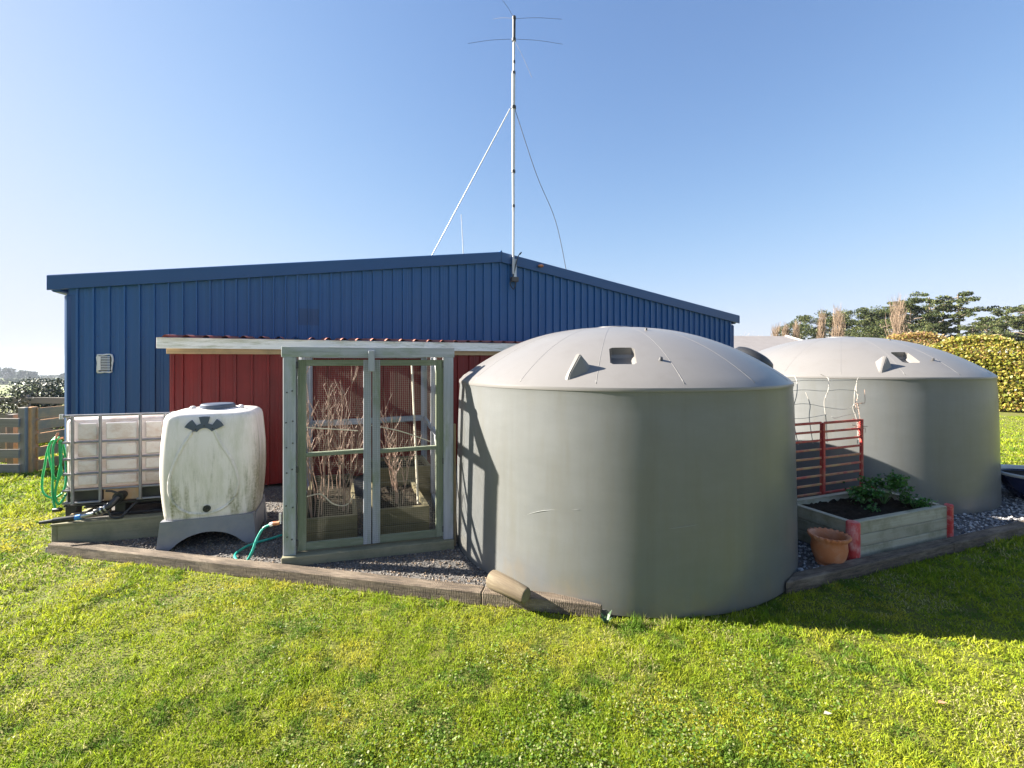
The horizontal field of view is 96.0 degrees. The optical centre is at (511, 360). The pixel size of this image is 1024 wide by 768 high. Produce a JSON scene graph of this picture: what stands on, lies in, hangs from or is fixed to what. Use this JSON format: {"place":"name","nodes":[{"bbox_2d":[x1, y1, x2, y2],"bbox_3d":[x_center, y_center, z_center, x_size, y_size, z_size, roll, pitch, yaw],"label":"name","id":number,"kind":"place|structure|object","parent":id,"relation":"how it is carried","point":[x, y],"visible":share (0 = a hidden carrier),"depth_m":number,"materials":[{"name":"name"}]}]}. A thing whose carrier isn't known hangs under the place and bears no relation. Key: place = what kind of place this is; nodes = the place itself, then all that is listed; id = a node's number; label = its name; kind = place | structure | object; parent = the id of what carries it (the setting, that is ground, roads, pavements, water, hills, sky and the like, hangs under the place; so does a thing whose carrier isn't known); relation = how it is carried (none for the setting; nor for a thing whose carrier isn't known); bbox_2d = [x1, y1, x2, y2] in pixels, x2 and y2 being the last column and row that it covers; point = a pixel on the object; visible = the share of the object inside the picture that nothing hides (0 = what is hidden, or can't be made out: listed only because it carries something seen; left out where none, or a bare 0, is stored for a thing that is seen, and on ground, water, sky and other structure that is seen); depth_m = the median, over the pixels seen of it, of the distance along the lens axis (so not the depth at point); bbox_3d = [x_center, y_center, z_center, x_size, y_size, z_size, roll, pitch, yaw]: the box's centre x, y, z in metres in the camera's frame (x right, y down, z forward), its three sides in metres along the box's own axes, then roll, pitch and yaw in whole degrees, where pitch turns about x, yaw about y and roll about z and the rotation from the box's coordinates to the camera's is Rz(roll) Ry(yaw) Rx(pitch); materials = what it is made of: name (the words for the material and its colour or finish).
{"place":"outdoors","nodes":[
{"label":"outdoors","id":0,"kind":"place"},
{"bbox_2d":[0,378,1023,767],"bbox_3d":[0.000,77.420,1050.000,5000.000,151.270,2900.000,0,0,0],"label":"ground","id":1,"kind":"structure","parent":0,"point":[142,666],"depth_m":2.98,"materials":[{"name":"green plant"}]},
{"bbox_2d":[0,427,6,463],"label":"yard post","id":2,"kind":"object","parent":1,"relation":"on","point":[3,430],"visible":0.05,"depth_m":8.84,"materials":[{"name":"brown wood"}]},
{"bbox_2d":[0,367,17,378],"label":"distant tree","id":3,"kind":"object","parent":1,"relation":"on","point":[4,371],"visible":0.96,"depth_m":880.35,"materials":[{"name":"grey plant"}]},
{"bbox_2d":[7,414,17,463],"bbox_3d":[-9.250,1.515,8.550,0.120,1.030,0.120,0,0,0],"label":"yard post","id":4,"kind":"object","parent":1,"relation":"on","point":[12,430],"visible":0.34,"depth_m":8.49,"materials":[{"name":"brown wood"}]},
{"bbox_2d":[0,407,27,474],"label":"stock fence","id":5,"kind":"object","parent":1,"relation":"on","point":[20,438],"visible":0.84,"depth_m":7.96,"materials":[{"name":"grey wood"}]},
{"bbox_2d":[15,370,27,379],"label":"distant tree","id":6,"kind":"object","parent":1,"relation":"on","point":[20,374],"visible":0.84,"depth_m":865.77,"materials":[{"name":"grey plant"}]},
{"bbox_2d":[0,375,59,378],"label":"hedgerow","id":7,"kind":"object","parent":1,"relation":"on","point":[49,376],"visible":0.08,"depth_m":1024.45,"materials":[{"name":"green plant"}]},
{"bbox_2d":[23,371,38,379],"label":"distant tree","id":8,"kind":"object","parent":1,"relation":"on","point":[33,374],"visible":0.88,"depth_m":859.03,"materials":[{"name":"grey plant"}]},
{"bbox_2d":[0,377,63,428],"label":"grey shrub","id":9,"kind":"object","parent":1,"relation":"on","point":[55,390],"visible":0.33,"depth_m":10.84,"materials":[{"name":"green plant"}]},
{"bbox_2d":[0,395,63,432],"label":"stock fence","id":10,"kind":"object","parent":1,"relation":"on","point":[47,400],"visible":0.16,"depth_m":10.43,"materials":[{"name":"grey wood"}]},
{"bbox_2d":[0,377,63,384],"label":"hedgerow","id":11,"kind":"object","parent":1,"relation":"on","point":[15,380],"visible":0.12,"depth_m":650.94,"materials":[{"name":"green plant"}]},
{"bbox_2d":[28,406,63,473],"bbox_3d":[-8.514,1.450,10.061,0.142,1.260,4.014,0,0,-3],"label":"board fence","id":12,"kind":"object","parent":1,"relation":"on","point":[35,437],"visible":0.19,"depth_m":8.19,"materials":[{"name":"brown wood"}]},
{"bbox_2d":[48,540,484,604],"bbox_3d":[-2.487,1.930,4.275,4.612,0.110,0.120,0,0,12],"label":"edging timber","id":13,"kind":"object","parent":1,"relation":"on","point":[422,588],"visible":0.82,"depth_m":4.15,"materials":[{"name":"wood"}]},
{"bbox_2d":[47,250,739,482],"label":"farm shed","id":14,"kind":"structure","parent":1,"relation":"on","point":[116,324],"depth_m":8.50,"materials":[{"name":"blue metal"}]},
{"bbox_2d":[461,215,463,253],"bbox_3d":[-1.232,-2.988,11.499,0.092,1.307,0.025,0,0,0],"label":"whip aerial","id":15,"kind":"object","parent":14,"relation":"on","point":[462,234],"visible":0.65,"depth_m":11.49,"materials":[{"name":"white paint"}]},
{"bbox_2d":[432,1,565,289],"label":"radio mast","id":16,"kind":"object","parent":14,"relation":"attached to","point":[515,278],"visible":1,"depth_m":9.96,"materials":[{"name":"silver metal"}]},
{"bbox_2d":[0,476,1003,767],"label":"lawn clover","id":17,"kind":"object","parent":1,"relation":"on","point":[574,750],"visible":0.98,"depth_m":2.44,"materials":[{"name":"green plant"}]},
{"bbox_2d":[45,466,1023,616],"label":"gravel bed","id":18,"kind":"object","parent":1,"relation":"on","point":[358,480],"visible":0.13,"depth_m":4.69,"materials":[{"name":"grey gravel"}]},
{"bbox_2d":[50,503,163,542],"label":"timber plinth","id":19,"kind":"structure","parent":18,"relation":"on","point":[126,526],"depth_m":4.92,"materials":[{"name":"grey wood"}]},
{"bbox_2d":[39,502,136,523],"bbox_3d":[-4.455,1.621,4.852,0.801,0.150,0.098,0,0,-25],"label":"drain pipe","id":20,"kind":"object","parent":19,"relation":"on","point":[66,519],"visible":1,"depth_m":4.79,"materials":[{"name":"plastic"}]},
{"bbox_2d":[70,508,111,518],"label":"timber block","id":21,"kind":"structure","parent":19,"relation":"on","point":[77,513],"depth_m":4.96,"materials":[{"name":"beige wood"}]},
{"bbox_2d":[59,411,174,515],"bbox_3d":[-4.395,1.133,5.359,1.059,1.115,1.035,0,0,-16],"label":"tote tank","id":22,"kind":"object","parent":19,"relation":"on","point":[112,460],"visible":0.74,"depth_m":5.04,"materials":[{"name":"white plastic"}]},
{"bbox_2d":[41,432,66,511],"bbox_3d":[-4.898,1.183,4.912,0.282,0.836,0.146,0,0,0],"label":"garden hose","id":23,"kind":"object","parent":22,"relation":"hanging from","point":[61,451],"visible":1,"depth_m":4.89,"materials":[{"name":"green plastic"}]},
{"bbox_2d":[156,402,267,550],"bbox_3d":[-3.254,1.198,5.082,0.899,1.455,0.776,0,0,-20],"label":"spray tank","id":24,"kind":"object","parent":18,"relation":"on","point":[212,467],"visible":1,"depth_m":4.76,"materials":[{"name":"white plastic"}]},
{"bbox_2d":[233,524,281,559],"bbox_3d":[-2.572,1.750,4.638,0.351,0.331,0.682,0,0,-16],"label":"garden hose","id":25,"kind":"object","parent":18,"relation":"on","point":[255,542],"visible":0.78,"depth_m":4.46,"materials":[{"name":"teal rubber"}]},
{"bbox_2d":[269,513,281,526],"bbox_3d":[-2.270,1.726,4.470,0.167,0.484,0.039,0,0,0],"label":"garden tap","id":26,"kind":"object","parent":18,"relation":"on","point":[274,523],"visible":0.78,"depth_m":4.46,"materials":[{"name":"orange metal"}]},
{"bbox_2d":[307,474,357,541],"bbox_3d":[-2.224,1.775,5.666,0.551,0.296,1.948,0,0,-21],"label":"planter box","id":27,"kind":"object","parent":18,"relation":"on","point":[334,520],"visible":0.63,"depth_m":5.02,"materials":[{"name":"wood"}]},
{"bbox_2d":[297,382,339,499],"bbox_3d":[-2.377,0.962,5.524,0.484,1.538,0.459,0,0,-38],"label":"bare berry bush","id":28,"kind":"object","parent":27,"relation":"in","point":[323,446],"visible":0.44,"depth_m":5.54,"materials":[{"name":"plant"}]},
{"bbox_2d":[307,358,336,517],"bbox_3d":[-2.090,0.809,4.979,0.387,1.844,0.466,0,0,0],"label":"bare berry bush","id":29,"kind":"object","parent":27,"relation":"on","point":[308,439],"visible":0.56,"depth_m":4.94,"materials":[{"name":"plant"}]},
{"bbox_2d":[307,384,348,488],"bbox_3d":[-2.394,0.986,6.028,0.520,1.489,0.352,0,0,0],"label":"bare berry bush","id":30,"kind":"object","parent":27,"relation":"in","point":[339,468],"visible":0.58,"depth_m":6.06,"materials":[{"name":"plant"}]},
{"bbox_2d":[330,366,371,512],"bbox_3d":[-1.860,0.865,5.237,0.534,1.733,0.404,0,0,16],"label":"bare berry bush","id":31,"kind":"object","parent":27,"relation":"in","point":[348,444],"visible":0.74,"depth_m":5.15,"materials":[{"name":"plant"}]},
{"bbox_2d":[156,335,523,484],"bbox_3d":[-1.784,0.732,8.457,7.400,2.296,1.410,0,0,-25],"label":"lean to shed","id":32,"kind":"object","parent":18,"relation":"on","point":[214,369],"visible":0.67,"depth_m":7.04,"materials":[{"name":"red metal"}]},
{"bbox_2d":[281,346,455,565],"bbox_3d":[-1.913,0.900,6.057,1.879,2.060,3.336,0,0,-16],"label":"berry cage","id":33,"kind":"object","parent":18,"relation":"on","point":[440,425],"visible":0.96,"depth_m":4.57,"materials":[{"name":"grey wood"}]},
{"bbox_2d":[307,494,353,505],"bbox_3d":[-1.849,1.421,4.689,0.469,0.140,0.033,0,0,-9],"label":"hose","id":34,"kind":"object","parent":33,"relation":"attached to","point":[330,501],"visible":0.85,"depth_m":4.68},
{"bbox_2d":[307,427,357,430],"bbox_3d":[-1.834,0.703,4.705,0.503,0.056,0.012,0,0,-10],"label":"bamboo cane","id":35,"kind":"object","parent":33,"relation":"in","point":[332,429],"visible":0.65,"depth_m":4.70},
{"bbox_2d":[296,360,370,551],"bbox_3d":[-1.727,0.905,4.479,0.688,1.821,0.053,0,0,-16],"label":"door","id":36,"kind":"structure","parent":33,"relation":"in","point":[302,543],"depth_m":4.45,"materials":[{"name":"wood"}]},
{"bbox_2d":[371,425,429,441],"bbox_3d":[-1.180,0.780,4.912,0.613,0.210,0.012,0,0,-16],"label":"cane","id":37,"kind":"object","parent":33,"relation":"hanging from","point":[407,433],"visible":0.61,"depth_m":4.93,"materials":[{"name":"brown wood"}]},
{"bbox_2d":[372,360,443,543],"bbox_3d":[-1.042,0.905,4.669,0.716,1.821,0.053,0,0,-15],"label":"door","id":38,"kind":"structure","parent":33,"relation":"in","point":[377,537],"depth_m":4.63,"materials":[{"name":"wood"}]},
{"bbox_2d":[371,480,428,543],"bbox_3d":[-1.358,1.745,5.436,0.551,0.356,1.198,0,0,-21],"label":"planter box","id":39,"kind":"object","parent":18,"relation":"on","point":[415,513],"visible":0.51,"depth_m":4.96,"materials":[{"name":"wood"}]},
{"bbox_2d":[381,388,399,490],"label":"bare berry bush","id":40,"kind":"object","parent":39,"relation":"on","point":[394,452],"visible":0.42,"depth_m":5.70,"materials":[{"name":"plant"}]},
{"bbox_2d":[381,421,421,503],"bbox_3d":[-1.325,1.167,5.205,0.555,1.009,0.346,0,0,29],"label":"bare berry bush","id":41,"kind":"object","parent":39,"relation":"on","point":[394,472],"visible":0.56,"depth_m":5.20,"materials":[{"name":"plant"}]},
{"bbox_2d":[411,366,418,503],"bbox_3d":[-1.164,0.840,5.516,0.025,1.630,0.721,0,0,-18],"label":"leaning stake","id":42,"kind":"object","parent":39,"relation":"in","point":[416,470],"visible":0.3,"depth_m":5.50,"materials":[{"name":"brown wood"}]},
{"bbox_2d":[371,455,430,499],"bbox_3d":[-1.645,1.685,6.572,0.912,0.476,0.747,0,0,-16],"label":"planter box","id":43,"kind":"object","parent":18,"relation":"on","point":[424,466],"visible":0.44,"depth_m":6.31,"materials":[{"name":"wood"}]},
{"bbox_2d":[456,326,797,617],"bbox_3d":[1.172,0.789,5.302,3.604,2.342,3.604,0,0,0],"label":"water tank","id":44,"kind":"object","parent":18,"relation":"on","point":[622,471],"visible":0.99,"depth_m":3.68,"materials":[{"name":"plastic"}]},
{"bbox_2d":[795,419,863,497],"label":"hurdle gate","id":45,"kind":"structure","parent":18,"relation":"on","point":[822,457],"depth_m":5.49,"materials":[{"name":"red paint"}]},
{"bbox_2d":[792,374,867,444],"bbox_3d":[3.717,0.598,5.583,1.450,0.864,0.237,0,0,-18],"label":"vine","id":46,"kind":"object","parent":45,"relation":"on","point":[854,408],"visible":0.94,"depth_m":5.59,"materials":[{"name":"plant"}]},
{"bbox_2d":[807,527,851,565],"bbox_3d":[3.000,1.782,4.360,0.362,0.290,0.352,0,0,0],"label":"terracotta pot","id":47,"kind":"object","parent":18,"relation":"on","point":[829,546],"visible":0.87,"depth_m":4.28,"materials":[{"name":"ceramic"}]},
{"bbox_2d":[797,487,953,560],"bbox_3d":[3.831,1.742,5.025,1.599,0.405,0.863,0,0,-21],"label":"raised bed","id":48,"kind":"object","parent":18,"relation":"on","point":[894,523],"visible":0.75,"depth_m":4.79,"materials":[{"name":"wood"}]},
{"bbox_2d":[843,481,877,503],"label":"leafy herb","id":49,"kind":"object","parent":48,"relation":"on","point":[857,491],"visible":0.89,"depth_m":5.16,"materials":[{"name":"green plant"}]},
{"bbox_2d":[861,498,880,511],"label":"leafy herb","id":50,"kind":"object","parent":48,"relation":"on","point":[874,508],"visible":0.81,"depth_m":4.97,"materials":[{"name":"green plant"}]},
{"bbox_2d":[857,469,917,503],"bbox_3d":[4.219,1.435,5.190,0.537,0.415,0.496,0,0,24],"label":"leafy herb","id":51,"kind":"object","parent":48,"relation":"on","point":[895,482],"visible":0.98,"depth_m":5.15,"materials":[{"name":"green plant"}]},
{"bbox_2d":[897,492,937,508],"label":"leafy herb","id":52,"kind":"object","parent":48,"relation":"on","point":[921,503],"visible":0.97,"depth_m":5.03,"materials":[{"name":"green plant"}]},
{"bbox_2d":[759,336,1001,514],"bbox_3d":[5.367,0.789,7.525,3.604,2.342,3.604,0,0,-4],"label":"water tank","id":53,"kind":"object","parent":18,"relation":"on","point":[929,416],"visible":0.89,"depth_m":5.90,"materials":[{"name":"plastic"}]},
{"bbox_2d":[797,484,1023,570],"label":"gravel","id":54,"kind":"structure","parent":18,"relation":"on","point":[989,517],"depth_m":5.55,"materials":[{"name":"grey gravel"}]},
{"bbox_2d":[1001,464,1023,499],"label":"glazed pot","id":55,"kind":"object","parent":18,"relation":"on","point":[1012,479],"visible":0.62,"depth_m":6.38,"materials":[{"name":"blue ceramic"}]},
{"bbox_2d":[482,586,601,617],"bbox_3d":[0.234,1.927,3.678,0.952,0.110,0.120,0,0,12],"label":"edging timber","id":56,"kind":"object","parent":1,"relation":"on","point":[552,603],"visible":0.86,"depth_m":3.62,"materials":[{"name":"brown wood"}]},
{"bbox_2d":[486,570,530,603],"bbox_3d":[-0.029,1.815,3.689,0.359,0.151,0.151,6,4,38],"label":"log","id":57,"kind":"object","parent":56,"relation":"on","point":[505,584],"visible":1,"depth_m":3.64,"materials":[{"name":"beige wood"}]},
{"bbox_2d":[600,610,611,625],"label":"weed","id":58,"kind":"object","parent":1,"relation":"on","point":[607,619],"visible":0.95,"depth_m":3.46,"materials":[{"name":"green plant"}]},
{"bbox_2d":[771,321,782,335],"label":"bare poplar","id":59,"kind":"object","parent":1,"relation":"on","point":[776,333],"visible":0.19,"depth_m":45.92,"materials":[{"name":"beige plant"}]},
{"bbox_2d":[781,322,789,335],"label":"bare poplar","id":60,"kind":"object","parent":1,"relation":"on","point":[784,331],"visible":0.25,"depth_m":46.86,"materials":[{"name":"beige plant"}]},
{"bbox_2d":[792,320,800,338],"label":"bare poplar","id":61,"kind":"object","parent":1,"relation":"on","point":[795,332],"visible":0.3,"depth_m":45.90,"materials":[{"name":"beige plant"}]},
{"bbox_2d":[779,314,818,339],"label":"pine tree","id":62,"kind":"object","parent":1,"relation":"on","point":[802,328],"visible":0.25,"depth_m":61.40,"materials":[{"name":"green plant"}]},
{"bbox_2d":[816,308,828,337],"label":"bare poplar","id":63,"kind":"object","parent":1,"relation":"on","point":[821,332],"visible":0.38,"depth_m":43.91,"materials":[{"name":"beige plant"}]},
{"bbox_2d":[801,309,861,338],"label":"pine tree","id":64,"kind":"object","parent":1,"relation":"on","point":[828,323],"visible":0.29,"depth_m":58.91,"materials":[{"name":"green plant"}]},
{"bbox_2d":[830,305,848,336],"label":"bare poplar","id":65,"kind":"object","parent":1,"relation":"on","point":[838,331],"visible":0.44,"depth_m":41.83,"materials":[{"name":"beige plant"}]},
{"bbox_2d":[830,307,889,337],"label":"pine tree","id":66,"kind":"object","parent":1,"relation":"on","point":[866,320],"visible":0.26,"depth_m":56.93,"materials":[{"name":"green plant"}]},
{"bbox_2d":[786,539,953,594],"bbox_3d":[3.397,1.925,4.352,2.369,0.110,0.120,0,0,-21],"label":"edging timber","id":67,"kind":"object","parent":1,"relation":"on","point":[807,579],"visible":0.96,"depth_m":4.26,"materials":[{"name":"wood"}]},
{"bbox_2d":[850,319,915,340],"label":"pine tree","id":68,"kind":"object","parent":1,"relation":"on","point":[876,331],"visible":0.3,"depth_m":51.87,"materials":[{"name":"green plant"}]},
{"bbox_2d":[884,292,908,340],"bbox_3d":[31.951,-1.801,38.015,1.934,7.768,2.236,0,0,0],"label":"bare poplar","id":69,"kind":"object","parent":1,"relation":"on","point":[897,325],"visible":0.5,"depth_m":37.84,"materials":[{"name":"beige plant"}]},
{"bbox_2d":[849,305,950,343],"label":"pine tree","id":70,"kind":"object","parent":1,"relation":"on","point":[887,315],"visible":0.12,"depth_m":55.77,"materials":[{"name":"green plant"}]},
{"bbox_2d":[870,291,944,343],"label":"pine tree","id":71,"kind":"object","parent":1,"relation":"on","point":[910,305],"visible":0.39,"depth_m":52.16,"materials":[{"name":"green plant"}]},
{"bbox_2d":[907,323,938,344],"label":"pine tree","id":72,"kind":"object","parent":1,"relation":"on","point":[926,327],"visible":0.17,"depth_m":47.62,"materials":[{"name":"green plant"}]},
{"bbox_2d":[917,297,947,333],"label":"pine tree","id":73,"kind":"object","parent":1,"relation":"on","point":[929,300],"visible":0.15,"depth_m":54.76,"materials":[{"name":"green plant"}]},
{"bbox_2d":[884,330,1005,400],"bbox_3d":[19.813,0.288,22.762,6.356,3.499,1.966,0,0,28],"label":"hedge","id":74,"kind":"object","parent":1,"relation":"on","point":[933,337],"visible":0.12,"depth_m":22.15,"materials":[{"name":"leaf"},{"name":"bark"}]},
{"bbox_2d":[940,300,960,337],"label":"pine tree","id":75,"kind":"object","parent":1,"relation":"on","point":[950,320],"visible":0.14,"depth_m":55.56,"materials":[{"name":"green plant"}]},
{"bbox_2d":[913,291,1001,336],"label":"pine tree","id":76,"kind":"object","parent":1,"relation":"on","point":[961,312],"visible":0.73,"depth_m":51.39,"materials":[{"name":"green plant"}]},
{"bbox_2d":[928,333,1023,411],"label":"hedge","id":77,"kind":"object","parent":1,"relation":"on","point":[1010,388],"visible":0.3,"depth_m":17.75,"materials":[{"name":"leaf"},{"name":"bark"}]},
{"bbox_2d":[956,325,997,337],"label":"pine tree","id":78,"kind":"object","parent":1,"relation":"on","point":[971,329],"visible":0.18,"depth_m":44.13,"materials":[{"name":"green plant"}]},
{"bbox_2d":[941,520,1023,552],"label":"edging timber","id":79,"kind":"object","parent":1,"relation":"on","point":[962,542],"visible":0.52,"depth_m":4.96,"materials":[{"name":"wood"}]},
{"bbox_2d":[956,316,1015,336],"bbox_3d":[40.990,-0.873,39.818,3.930,5.945,3.778,0,0,-29],"label":"pine tree","id":80,"kind":"object","parent":1,"relation":"on","point":[984,323],"visible":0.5,"depth_m":39.60,"materials":[{"name":"green plant"}]},
{"bbox_2d":[979,304,1023,341],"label":"pine tree","id":81,"kind":"object","parent":1,"relation":"on","point":[997,312],"visible":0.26,"depth_m":47.31,"materials":[{"name":"green plant"}]},
{"bbox_2d":[995,308,1023,343],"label":"pine tree","id":82,"kind":"object","parent":1,"relation":"on","point":[1013,321],"visible":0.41,"depth_m":46.41,"materials":[{"name":"green plant"}]},
{"bbox_2d":[0,0,1023,377],"label":"sky","id":83,"kind":"structure","parent":0,"point":[764,163],"materials":[{"name":"blue"}]},
{"bbox_2d":[734,335,801,351],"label":"farm house","id":84,"kind":"structure","parent":0,"point":[757,343],"depth_m":32.89,"materials":[{"name":"white plastic"}]}
]}

